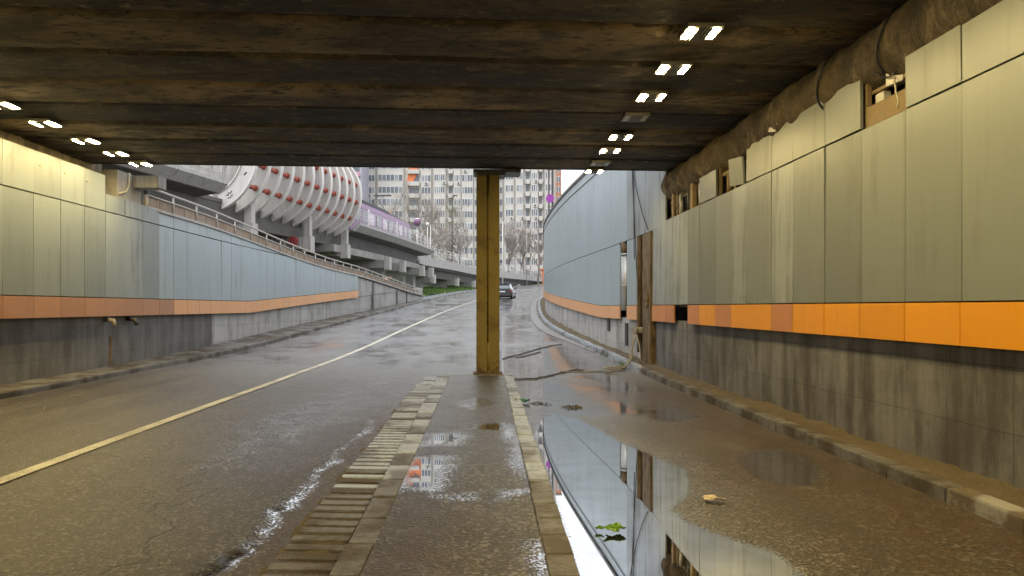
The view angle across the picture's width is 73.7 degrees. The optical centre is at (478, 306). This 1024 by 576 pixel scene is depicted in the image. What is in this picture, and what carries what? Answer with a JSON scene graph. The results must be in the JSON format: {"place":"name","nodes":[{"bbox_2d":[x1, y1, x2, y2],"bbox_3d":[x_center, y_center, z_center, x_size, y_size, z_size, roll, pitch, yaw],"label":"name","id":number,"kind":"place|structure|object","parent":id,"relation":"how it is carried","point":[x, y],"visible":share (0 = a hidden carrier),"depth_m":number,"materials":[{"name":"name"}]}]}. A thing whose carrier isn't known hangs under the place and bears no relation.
{"place":"outdoors","nodes":[
{"label":"outdoors","id":0,"kind":"place"},
{"bbox_2d":[0,299,425,390],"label":"footway","id":1,"kind":"structure","parent":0,"point":[250,339],"depth_m":19.87,"materials":[{"name":"concrete"}]},
{"bbox_2d":[417,284,541,300],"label":"footway","id":2,"kind":"structure","parent":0,"point":[431,296],"depth_m":73.73,"materials":[{"name":"concrete"}]},
{"bbox_2d":[421,283,542,296],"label":"grass verge","id":3,"kind":"object","parent":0,"point":[461,290],"depth_m":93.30,"materials":[{"name":"green plant"}]},
{"bbox_2d":[365,197,410,224],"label":"bare tree","id":4,"kind":"object","parent":3,"relation":"on","point":[394,209],"visible":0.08,"depth_m":116.13,"materials":[{"name":"grey plant"}]},
{"bbox_2d":[393,180,462,256],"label":"bare tree","id":5,"kind":"object","parent":3,"relation":"on","point":[431,211],"visible":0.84,"depth_m":120.10,"materials":[{"name":"grey plant"}]},
{"bbox_2d":[409,213,463,259],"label":"budding tree","id":6,"kind":"object","parent":3,"relation":"on","point":[433,239],"visible":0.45,"depth_m":117.30,"materials":[{"name":"grey plant"}]},
{"bbox_2d":[429,186,470,260],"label":"budding tree","id":7,"kind":"object","parent":3,"relation":"on","point":[454,214],"visible":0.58,"depth_m":126.07,"materials":[{"name":"grey plant"}]},
{"bbox_2d":[429,219,472,263],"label":"budding tree","id":8,"kind":"object","parent":3,"relation":"on","point":[458,238],"visible":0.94,"depth_m":115.20,"materials":[{"name":"grey plant"}]},
{"bbox_2d":[452,195,456,261],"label":"lamp pole","id":9,"kind":"object","parent":3,"relation":"on","point":[452,227],"visible":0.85,"depth_m":104.94,"materials":[{"name":"metal"}]},
{"bbox_2d":[500,217,530,272],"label":"budding tree","id":10,"kind":"object","parent":3,"relation":"on","point":[513,240],"visible":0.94,"depth_m":123.38,"materials":[{"name":"grey plant"}]},
{"bbox_2d":[501,235,531,273],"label":"bare tree","id":11,"kind":"object","parent":3,"relation":"on","point":[523,255],"visible":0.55,"depth_m":135.47,"materials":[{"name":"grey plant"}]},
{"bbox_2d":[516,219,543,283],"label":"bare tree","id":12,"kind":"object","parent":3,"relation":"on","point":[532,248],"visible":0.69,"depth_m":132.78,"materials":[{"name":"grey plant"}]},
{"bbox_2d":[0,285,1023,575],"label":"road","id":13,"kind":"structure","parent":0,"point":[240,485],"depth_m":6.53,"materials":[{"name":"grey asphalt"}]},
{"bbox_2d":[0,288,535,483],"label":"lane marking","id":14,"kind":"structure","parent":13,"relation":"on","point":[6,478],"depth_m":8.54,"materials":[{"name":"paint"}]},
{"bbox_2d":[0,284,543,398],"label":"kerb","id":15,"kind":"structure","parent":13,"relation":"on","point":[14,392],"depth_m":16.37,"materials":[{"name":"concrete"}]},
{"bbox_2d":[262,377,436,575],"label":"ribbed gutter","id":16,"kind":"object","parent":13,"relation":"on","point":[401,419],"visible":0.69,"depth_m":5.66,"materials":[{"name":"concrete"}]},
{"bbox_2d":[257,395,406,575],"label":"gutter mud","id":17,"kind":"structure","parent":16,"relation":"on","point":[264,570],"depth_m":4.79,"materials":[{"name":"brown soil"}]},
{"bbox_2d":[329,374,511,575],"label":"median edging","id":18,"kind":"object","parent":13,"relation":"on","point":[354,555],"visible":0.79,"depth_m":5.60,"materials":[{"name":"stone"}]},
{"bbox_2d":[473,169,520,374],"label":"steel column","id":19,"kind":"structure","parent":18,"relation":"on","point":[487,271],"depth_m":15.36,"materials":[{"name":"yellow paint"}]},
{"bbox_2d":[360,375,548,575],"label":"median paving","id":20,"kind":"structure","parent":13,"relation":"on","point":[462,505],"depth_m":5.42,"materials":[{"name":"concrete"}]},
{"bbox_2d":[502,222,502,283],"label":"white pole","id":21,"kind":"object","parent":13,"relation":"on","point":[502,252],"visible":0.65,"depth_m":99.93,"materials":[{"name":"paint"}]},
{"bbox_2d":[500,284,515,298],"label":"car","id":22,"kind":"object","parent":13,"relation":"on","point":[506,290],"visible":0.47,"depth_m":65.16,"materials":[{"name":"grey paint"}]},
{"bbox_2d":[502,344,561,358],"bbox_3d":[1.707,1.380,21.652,0.230,0.199,4.863,0,0,27],"label":"cable","id":23,"kind":"object","parent":13,"relation":"on","point":[530,351],"visible":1,"depth_m":21.50,"materials":[{"name":"black rubber"}]},
{"bbox_2d":[504,375,579,575],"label":"median kerb","id":24,"kind":"structure","parent":13,"relation":"on","point":[559,556],"depth_m":5.39,"materials":[{"name":"concrete"}]},
{"bbox_2d":[514,369,583,378],"bbox_3d":[1.631,1.549,15.692,0.491,0.059,2.818,0,0,44],"label":"cable","id":25,"kind":"object","parent":13,"relation":"on","point":[549,374],"visible":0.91,"depth_m":15.58,"materials":[{"name":"black rubber"}]},
{"bbox_2d":[529,295,595,351],"bbox_3d":[4.708,0.005,49.569,2.113,2.803,56.157,0,0,4],"label":"sett gutter","id":26,"kind":"object","parent":13,"relation":"on","point":[536,320],"visible":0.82,"depth_m":31.74,"materials":[{"name":"grey stone"}]},
{"bbox_2d":[539,315,639,364],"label":"weeds","id":27,"kind":"object","parent":13,"relation":"on","point":[621,363],"visible":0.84,"depth_m":21.71,"materials":[{"name":"brown plant"}]},
{"bbox_2d":[560,369,623,371],"bbox_3d":[2.880,1.538,16.483,1.861,0.038,0.428,0,0,-24],"label":"cable","id":28,"kind":"object","parent":13,"relation":"on","point":[593,371],"visible":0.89,"depth_m":16.36,"materials":[{"name":"brown rubber"}]},
{"bbox_2d":[603,522,625,531],"bbox_3d":[0.956,1.562,4.831,0.170,0.038,0.131,0,0,-16],"label":"wet leaf","id":29,"kind":"object","parent":13,"relation":"on","point":[615,527],"visible":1,"depth_m":4.83,"materials":[{"name":"green plant"}]},
{"bbox_2d":[702,494,725,500],"bbox_3d":[1.932,1.565,5.618,0.170,0.032,0.143,0,0,0],"label":"paper scrap","id":30,"kind":"object","parent":13,"relation":"on","point":[710,497],"visible":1,"depth_m":5.59,"materials":[{"name":"beige paper"}]},
{"bbox_2d":[538,296,1023,534],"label":"kerb","id":31,"kind":"structure","parent":13,"relation":"on","point":[999,511],"depth_m":6.87,"materials":[{"name":"concrete"}]},
{"bbox_2d":[603,333,636,369],"bbox_3d":[3.723,1.093,17.170,0.458,0.850,1.813,0,0,36],"label":"hose bundle","id":32,"kind":"object","parent":31,"relation":"on","point":[623,366],"visible":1,"depth_m":17.23,"materials":[{"name":"beige rubber"}]},
{"bbox_2d":[561,170,584,194],"label":"sky","id":33,"kind":"structure","parent":0,"point":[568,177],"materials":[{"name":"white"}]},
{"bbox_2d":[540,297,1023,507],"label":"footway","id":34,"kind":"structure","parent":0,"point":[1003,491],"depth_m":7.48,"materials":[{"name":"grey concrete"}]},
{"bbox_2d":[642,231,655,364],"bbox_3d":[4.400,-0.115,17.380,0.400,3.530,0.940,0,0,0],"label":"rusted post","id":35,"kind":"object","parent":34,"relation":"on","point":[648,340],"visible":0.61,"depth_m":17.12,"materials":[{"name":"metal"}]},
{"bbox_2d":[652,0,1023,489],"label":"underpass wall","id":36,"kind":"structure","parent":34,"relation":"on","point":[848,258],"depth_m":7.29,"materials":[{"name":"metal"}]},
{"bbox_2d":[0,0,907,170],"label":"overpass","id":37,"kind":"object","parent":36,"relation":"on","point":[517,84],"visible":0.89,"depth_m":9.24,"materials":[{"name":"concrete"}]},
{"bbox_2d":[0,99,23,109],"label":"ceiling light","id":38,"kind":"object","parent":37,"relation":"attached to","point":[5,104],"visible":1,"depth_m":10.46,"materials":[{"name":"beige plastic"}]},
{"bbox_2d":[26,118,63,127],"bbox_3d":[-7.300,-3.091,11.500,0.400,0.067,0.400,0,0,0],"label":"ceiling light","id":39,"kind":"object","parent":37,"relation":"attached to","point":[46,122],"visible":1,"depth_m":11.39,"materials":[{"name":"beige plastic"}]},
{"bbox_2d":[69,136,102,144],"bbox_3d":[-7.300,-3.091,12.700,0.400,0.067,0.400,0,0,0],"label":"ceiling light","id":40,"kind":"object","parent":37,"relation":"attached to","point":[88,140],"visible":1,"depth_m":12.60,"materials":[{"name":"beige plastic"}]},
{"bbox_2d":[101,150,130,156],"bbox_3d":[-7.300,-3.091,13.750,0.400,0.067,0.400,0,0,0],"label":"ceiling light","id":41,"kind":"object","parent":37,"relation":"attached to","point":[118,153],"visible":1,"depth_m":13.65,"materials":[{"name":"beige plastic"}]},
{"bbox_2d":[127,160,153,166],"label":"ceiling light","id":42,"kind":"object","parent":37,"relation":"attached to","point":[142,163],"visible":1,"depth_m":14.61,"materials":[{"name":"beige plastic"}]},
{"bbox_2d":[584,168,603,173],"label":"ceiling light","id":43,"kind":"object","parent":37,"relation":"attached to","point":[593,170],"visible":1,"depth_m":15.41,"materials":[{"name":"beige plastic"}]},
{"bbox_2d":[589,160,610,166],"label":"ceiling light","id":44,"kind":"object","parent":37,"relation":"attached to","point":[598,163],"visible":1,"depth_m":14.59,"materials":[{"name":"grey"}]},
{"bbox_2d":[598,147,621,153],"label":"ceiling light","id":45,"kind":"object","parent":37,"relation":"attached to","point":[609,150],"visible":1,"depth_m":13.40,"materials":[{"name":"beige plastic"}]},
{"bbox_2d":[607,132,633,140],"bbox_3d":[2.576,-3.091,12.400,0.400,0.067,0.400,0,0,0],"label":"ceiling light","id":46,"kind":"object","parent":37,"relation":"attached to","point":[618,136],"visible":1,"depth_m":12.26,"materials":[{"name":"beige plastic"}]},
{"bbox_2d":[620,112,649,122],"bbox_3d":[2.556,-3.091,11.150,0.400,0.067,0.400,0,0,0],"label":"ceiling light","id":47,"kind":"object","parent":37,"relation":"attached to","point":[632,117],"visible":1,"depth_m":11.04,"materials":[{"name":"grey"}]},
{"bbox_2d":[634,90,667,102],"bbox_3d":[2.538,-3.091,10.050,0.400,0.067,0.400,0,0,0],"label":"ceiling light","id":48,"kind":"object","parent":37,"relation":"attached to","point":[648,96],"visible":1,"depth_m":9.94,"materials":[{"name":"beige plastic"}]},
{"bbox_2d":[653,61,692,75],"bbox_3d":[2.519,-3.091,8.860,0.400,0.067,0.400,0,0,0],"label":"ceiling light","id":49,"kind":"object","parent":37,"relation":"attached to","point":[669,68],"visible":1,"depth_m":8.78,"materials":[{"name":"beige plastic"}]},
{"bbox_2d":[678,22,724,40],"bbox_3d":[2.500,-3.091,7.690,0.400,0.067,0.400,0,0,0],"label":"ceiling light","id":50,"kind":"object","parent":37,"relation":"attached to","point":[700,31],"visible":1,"depth_m":7.61,"materials":[{"name":"beige plastic"}]},
{"bbox_2d":[672,194,676,217],"bbox_3d":[4.375,-2.275,15.250,0.090,0.550,0.140,0,0,0],"label":"timber upright","id":51,"kind":"object","parent":36,"relation":"attached to","point":[674,200],"visible":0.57,"depth_m":15.18,"materials":[{"name":"brown wood"}]},
{"bbox_2d":[679,193,683,213],"bbox_3d":[4.442,-2.318,14.899,0.113,0.603,0.205,0,0,31],"label":"exposed pipe","id":52,"kind":"object","parent":36,"relation":"attached to","point":[681,206],"visible":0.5,"depth_m":14.83,"materials":[{"name":"metal"}]},
{"bbox_2d":[670,184,694,217],"bbox_3d":[4.390,-2.359,14.519,0.090,0.696,2.217,0,0,0],"label":"cable tangle","id":53,"kind":"object","parent":36,"relation":"hanging from","point":[679,204],"visible":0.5,"depth_m":14.64,"materials":[{"name":"black rubber"}]},
{"bbox_2d":[687,190,689,209],"bbox_3d":[4.436,-2.318,14.295,0.131,0.604,0.213,0,0,26],"label":"exposed pipe","id":54,"kind":"object","parent":36,"relation":"attached to","point":[688,194],"visible":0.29,"depth_m":14.23,"materials":[{"name":"metal"}]},
{"bbox_2d":[690,183,696,208],"bbox_3d":[4.375,-2.325,13.900,0.090,0.650,0.140,0,0,0],"label":"timber upright","id":55,"kind":"object","parent":36,"relation":"attached to","point":[693,195],"visible":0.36,"depth_m":13.83,"materials":[{"name":"brown wood"}]},
{"bbox_2d":[723,171,740,191],"bbox_3d":[4.420,-2.250,11.960,0.120,0.500,0.680,0,0,0],"label":"panel bracket","id":56,"kind":"object","parent":36,"relation":"attached to","point":[729,187],"visible":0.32,"depth_m":11.96,"materials":[{"name":"beige metal"}]},
{"bbox_2d":[661,0,1002,200],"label":"wrapped duct","id":57,"kind":"object","parent":36,"relation":"attached to","point":[911,26],"visible":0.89,"depth_m":7.98,"materials":[{"name":"brown fabric"}]},
{"bbox_2d":[815,51,835,109],"bbox_3d":[4.404,-2.846,8.475,0.502,0.771,0.221,0,0,-19],"label":"duct cable","id":58,"kind":"object","parent":57,"relation":"attached to","point":[818,78],"visible":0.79,"depth_m":8.39,"materials":[{"name":"black rubber"}]},
{"bbox_2d":[875,6,897,74],"bbox_3d":[4.413,-2.846,7.229,0.530,0.772,0.171,0,0,-24],"label":"duct cable","id":59,"kind":"object","parent":57,"relation":"attached to","point":[883,71],"visible":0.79,"depth_m":7.14,"materials":[{"name":"black rubber"}]},
{"bbox_2d":[876,91,890,102],"bbox_3d":[4.460,-2.310,7.525,0.080,0.100,0.150,0,0,0],"label":"wall socket","id":60,"kind":"object","parent":36,"relation":"attached to","point":[882,95],"depth_m":7.47,"materials":[{"name":"white plastic"}]},
{"bbox_2d":[886,74,904,86],"bbox_3d":[4.440,-2.460,7.220,0.120,0.200,0.200,0,0,-17],"label":"junction box","id":61,"kind":"object","parent":36,"relation":"attached to","point":[899,80],"visible":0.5,"depth_m":7.22,"materials":[{"name":"white plastic"}]},
{"bbox_2d":[892,73,898,107],"bbox_3d":[4.366,-2.308,7.178,0.036,0.500,0.263,0,0,16],"label":"loose wire","id":62,"kind":"object","parent":61,"relation":"attached to","point":[894,83],"visible":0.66,"depth_m":7.10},
{"bbox_3d":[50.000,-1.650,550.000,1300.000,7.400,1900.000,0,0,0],"label":"ground","id":63,"kind":"structure","parent":0,"visible":0},
{"bbox_2d":[0,130,423,384],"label":"side wall","id":64,"kind":"structure","parent":63,"relation":"on","point":[77,264],"depth_m":15.39,"materials":[{"name":"metal"}]},
{"bbox_2d":[109,336,111,363],"bbox_3d":[-8.217,0.965,15.240,0.035,0.630,0.080,0,0,0],"label":"metal strip","id":65,"kind":"object","parent":64,"relation":"attached to","point":[110,349],"visible":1,"depth_m":15.21,"materials":[{"name":"metal"}]},
{"bbox_2d":[103,317,117,326],"bbox_3d":[-8.085,0.328,14.968,0.348,0.215,0.107,0,0,10],"label":"pipe elbow","id":66,"kind":"object","parent":64,"relation":"attached to","point":[112,321],"visible":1,"depth_m":14.93,"materials":[{"name":"beige metal"}]},
{"bbox_2d":[126,317,138,325],"bbox_3d":[-8.085,0.328,15.918,0.348,0.215,0.107,0,0,10],"label":"pipe elbow","id":67,"kind":"object","parent":64,"relation":"attached to","point":[134,320],"visible":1,"depth_m":15.88,"materials":[{"name":"beige metal"}]},
{"bbox_2d":[102,169,165,220],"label":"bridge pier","id":68,"kind":"structure","parent":64,"relation":"on","point":[116,181],"depth_m":15.96,"materials":[{"name":"concrete"}]},
{"bbox_2d":[143,190,418,293],"bbox_3d":[-6.925,-2.025,37.386,0.662,1.928,41.389,0,0,4],"label":"wall railing","id":69,"kind":"object","parent":64,"relation":"on","point":[172,207],"depth_m":23.84,"materials":[{"name":"grey metal"}]},
{"bbox_2d":[144,190,149,210],"bbox_3d":[-8.120,-2.740,16.700,0.100,0.780,0.100,0,0,0],"label":"white post","id":70,"kind":"object","parent":69,"relation":"attached to","point":[147,192],"visible":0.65,"depth_m":16.69,"materials":[{"name":"metal"}]},
{"bbox_2d":[352,167,367,201],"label":"apartment block","id":71,"kind":"structure","parent":63,"relation":"on","point":[362,173],"depth_m":152.52,"materials":[{"name":"concrete"}]},
{"bbox_2d":[368,167,502,278],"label":"apartment block","id":72,"kind":"structure","parent":63,"relation":"on","point":[438,184],"depth_m":159.15,"materials":[{"name":"concrete"}]},
{"bbox_2d":[378,198,402,204],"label":"window","id":73,"kind":"structure","parent":72,"relation":"in","point":[384,201],"depth_m":158.75,"materials":[{"name":"white glass"}]},
{"bbox_2d":[378,186,402,192],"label":"window","id":74,"kind":"structure","parent":72,"relation":"in","point":[381,189],"depth_m":158.75,"materials":[{"name":"white glass"}]},
{"bbox_2d":[378,174,402,180],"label":"window","id":75,"kind":"structure","parent":72,"relation":"in","point":[381,177],"depth_m":158.75,"materials":[{"name":"white glass"}]},
{"bbox_2d":[407,168,417,186],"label":"wall banner","id":76,"kind":"object","parent":72,"relation":"attached to","point":[411,177],"depth_m":159.70,"materials":[{"name":"orange fabric"}]},
{"bbox_2d":[421,187,430,193],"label":"window","id":77,"kind":"structure","parent":72,"relation":"in","point":[425,190],"depth_m":159.45,"materials":[{"name":"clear glass"}]},
{"bbox_2d":[421,175,430,181],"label":"window","id":78,"kind":"structure","parent":72,"relation":"in","point":[424,178],"depth_m":159.45,"materials":[{"name":"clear glass"}]},
{"bbox_2d":[434,198,444,204],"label":"window","id":79,"kind":"structure","parent":72,"relation":"in","point":[436,200],"depth_m":158.52,"materials":[{"name":"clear glass"}]},
{"bbox_2d":[434,186,444,192],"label":"window","id":80,"kind":"structure","parent":72,"relation":"in","point":[437,189],"depth_m":158.52,"materials":[{"name":"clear glass"}]},
{"bbox_2d":[434,174,444,180],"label":"window","id":81,"kind":"structure","parent":72,"relation":"in","point":[437,177],"depth_m":158.52,"materials":[{"name":"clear glass"}]},
{"bbox_2d":[462,259,472,265],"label":"window","id":82,"kind":"structure","parent":72,"relation":"in","point":[463,260],"depth_m":159.14,"materials":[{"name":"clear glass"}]},
{"bbox_2d":[462,247,472,253],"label":"window","id":83,"kind":"structure","parent":72,"relation":"in","point":[470,249],"depth_m":159.14,"materials":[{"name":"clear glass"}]},
{"bbox_2d":[462,223,472,229],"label":"window","id":84,"kind":"structure","parent":72,"relation":"in","point":[470,226],"depth_m":159.14,"materials":[{"name":"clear glass"}]},
{"bbox_2d":[462,211,472,217],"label":"window","id":85,"kind":"structure","parent":72,"relation":"in","point":[467,214],"depth_m":159.14,"materials":[{"name":"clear glass"}]},
{"bbox_2d":[462,199,472,205],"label":"window","id":86,"kind":"structure","parent":72,"relation":"in","point":[465,201],"depth_m":159.14,"materials":[{"name":"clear glass"}]},
{"bbox_2d":[462,187,472,193],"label":"window","id":87,"kind":"structure","parent":72,"relation":"in","point":[466,190],"depth_m":159.14,"materials":[{"name":"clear glass"}]},
{"bbox_2d":[462,175,472,180],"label":"window","id":88,"kind":"structure","parent":72,"relation":"in","point":[464,177],"depth_m":159.14,"materials":[{"name":"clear glass"}]},
{"bbox_2d":[387,256,542,294],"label":"approach viaduct","id":89,"kind":"object","parent":63,"relation":"on","point":[446,273],"visible":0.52,"depth_m":92.23,"materials":[{"name":"concrete"}]},
{"bbox_2d":[413,218,420,260],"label":"globe sign","id":90,"kind":"object","parent":89,"relation":"on","point":[417,222],"visible":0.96,"depth_m":83.80,"materials":[{"name":"metal"}]},
{"bbox_2d":[421,244,541,276],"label":"parapet railing","id":91,"kind":"object","parent":89,"relation":"on","point":[475,259],"visible":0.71,"depth_m":101.41,"materials":[{"name":"grey metal"}]},
{"bbox_2d":[526,220,526,285],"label":"thin pole","id":92,"kind":"object","parent":63,"relation":"on","point":[526,255],"visible":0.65,"depth_m":127.95,"materials":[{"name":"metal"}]},
{"bbox_2d":[503,169,555,276],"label":"apartment block","id":93,"kind":"structure","parent":63,"relation":"on","point":[525,193],"depth_m":153.39,"materials":[{"name":"concrete"}]},
{"bbox_2d":[531,184,537,191],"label":"window","id":94,"kind":"structure","parent":93,"relation":"in","point":[534,187],"depth_m":153.04,"materials":[{"name":"white glass"}]},
{"bbox_2d":[556,170,560,200],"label":"apartment block","id":95,"kind":"structure","parent":63,"relation":"on","point":[558,183],"depth_m":189.70,"materials":[{"name":"concrete"}]},
{"bbox_2d":[543,170,682,358],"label":"retaining wall","id":96,"kind":"structure","parent":63,"relation":"on","point":[588,228],"depth_m":23.01,"materials":[{"name":"metal"}]},
{"bbox_2d":[546,170,553,293],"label":"road sign","id":97,"kind":"object","parent":96,"relation":"on","point":[549,198],"visible":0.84,"depth_m":45.03,"materials":[{"name":"metal"}]},
{"bbox_2d":[621,241,630,309],"bbox_3d":[4.300,-0.900,19.920,0.302,2.000,0.310,0,0,0],"label":"down pipe","id":98,"kind":"object","parent":96,"relation":"attached to","point":[624,305],"visible":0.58,"depth_m":19.81,"materials":[{"name":"metal"}]},
{"bbox_2d":[633,171,634,258],"bbox_3d":[4.238,-3.000,18.675,0.021,3.401,0.174,0,0,-2],"label":"hanging cable","id":99,"kind":"object","parent":96,"relation":"hanging from","point":[633,212],"visible":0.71,"depth_m":18.66,"materials":[{"name":"black rubber"}]},
{"bbox_2d":[632,171,636,276],"bbox_3d":[4.240,-2.399,18.575,0.022,4.404,0.774,0,0,-2],"label":"hanging cable","id":100,"kind":"object","parent":96,"relation":"hanging from","point":[634,228],"visible":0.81,"depth_m":18.54,"materials":[{"name":"black rubber"}]},
{"bbox_2d":[632,326,641,334],"bbox_3d":[4.288,0.620,18.006,0.440,0.220,0.221,0,0,-17],"label":"stub pipe","id":101,"kind":"object","parent":96,"relation":"attached to","point":[637,330],"visible":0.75,"depth_m":17.91,"materials":[{"name":"beige plastic"}]},
{"bbox_2d":[637,236,641,351],"bbox_3d":[4.298,-0.340,18.168,0.155,3.080,0.135,0,0,0],"label":"conduit","id":102,"kind":"object","parent":96,"relation":"attached to","point":[639,281],"visible":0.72,"depth_m":18.10,"materials":[{"name":"metal"}]},
{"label":"embankment","id":103,"kind":"structure","parent":0,"visible":0},
{"bbox_2d":[102,164,434,288],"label":"tram viaduct","id":104,"kind":"object","parent":103,"relation":"on","point":[387,254],"visible":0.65,"depth_m":46.02,"materials":[{"name":"concrete"}]},
{"bbox_2d":[180,165,221,179],"bbox_3d":[-14.981,-6.975,25.527,0.079,1.150,18.488,0,0,12],"label":"deck railing","id":105,"kind":"object","parent":104,"relation":"on","point":[196,170],"visible":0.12,"depth_m":33.31,"materials":[{"name":"white metal"}]},
{"bbox_2d":[176,165,361,235],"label":"ring canopy","id":106,"kind":"object","parent":104,"relation":"on","point":[329,199],"visible":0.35,"depth_m":43.40,"materials":[{"name":"white metal"}]},
{"bbox_2d":[288,236,297,246],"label":"graffiti","id":107,"kind":"object","parent":104,"relation":"attached to","point":[293,240],"visible":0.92,"depth_m":45.12,"materials":[{"name":"red paint"}]},
{"bbox_2d":[349,195,410,240],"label":"tram","id":108,"kind":"object","parent":104,"relation":"on","point":[375,210],"visible":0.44,"depth_m":62.20,"materials":[{"name":"purple paint"}]},
{"bbox_2d":[359,209,429,247],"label":"deck railing","id":109,"kind":"object","parent":104,"relation":"on","point":[426,241],"visible":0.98,"depth_m":60.55,"materials":[{"name":"grey metal"}]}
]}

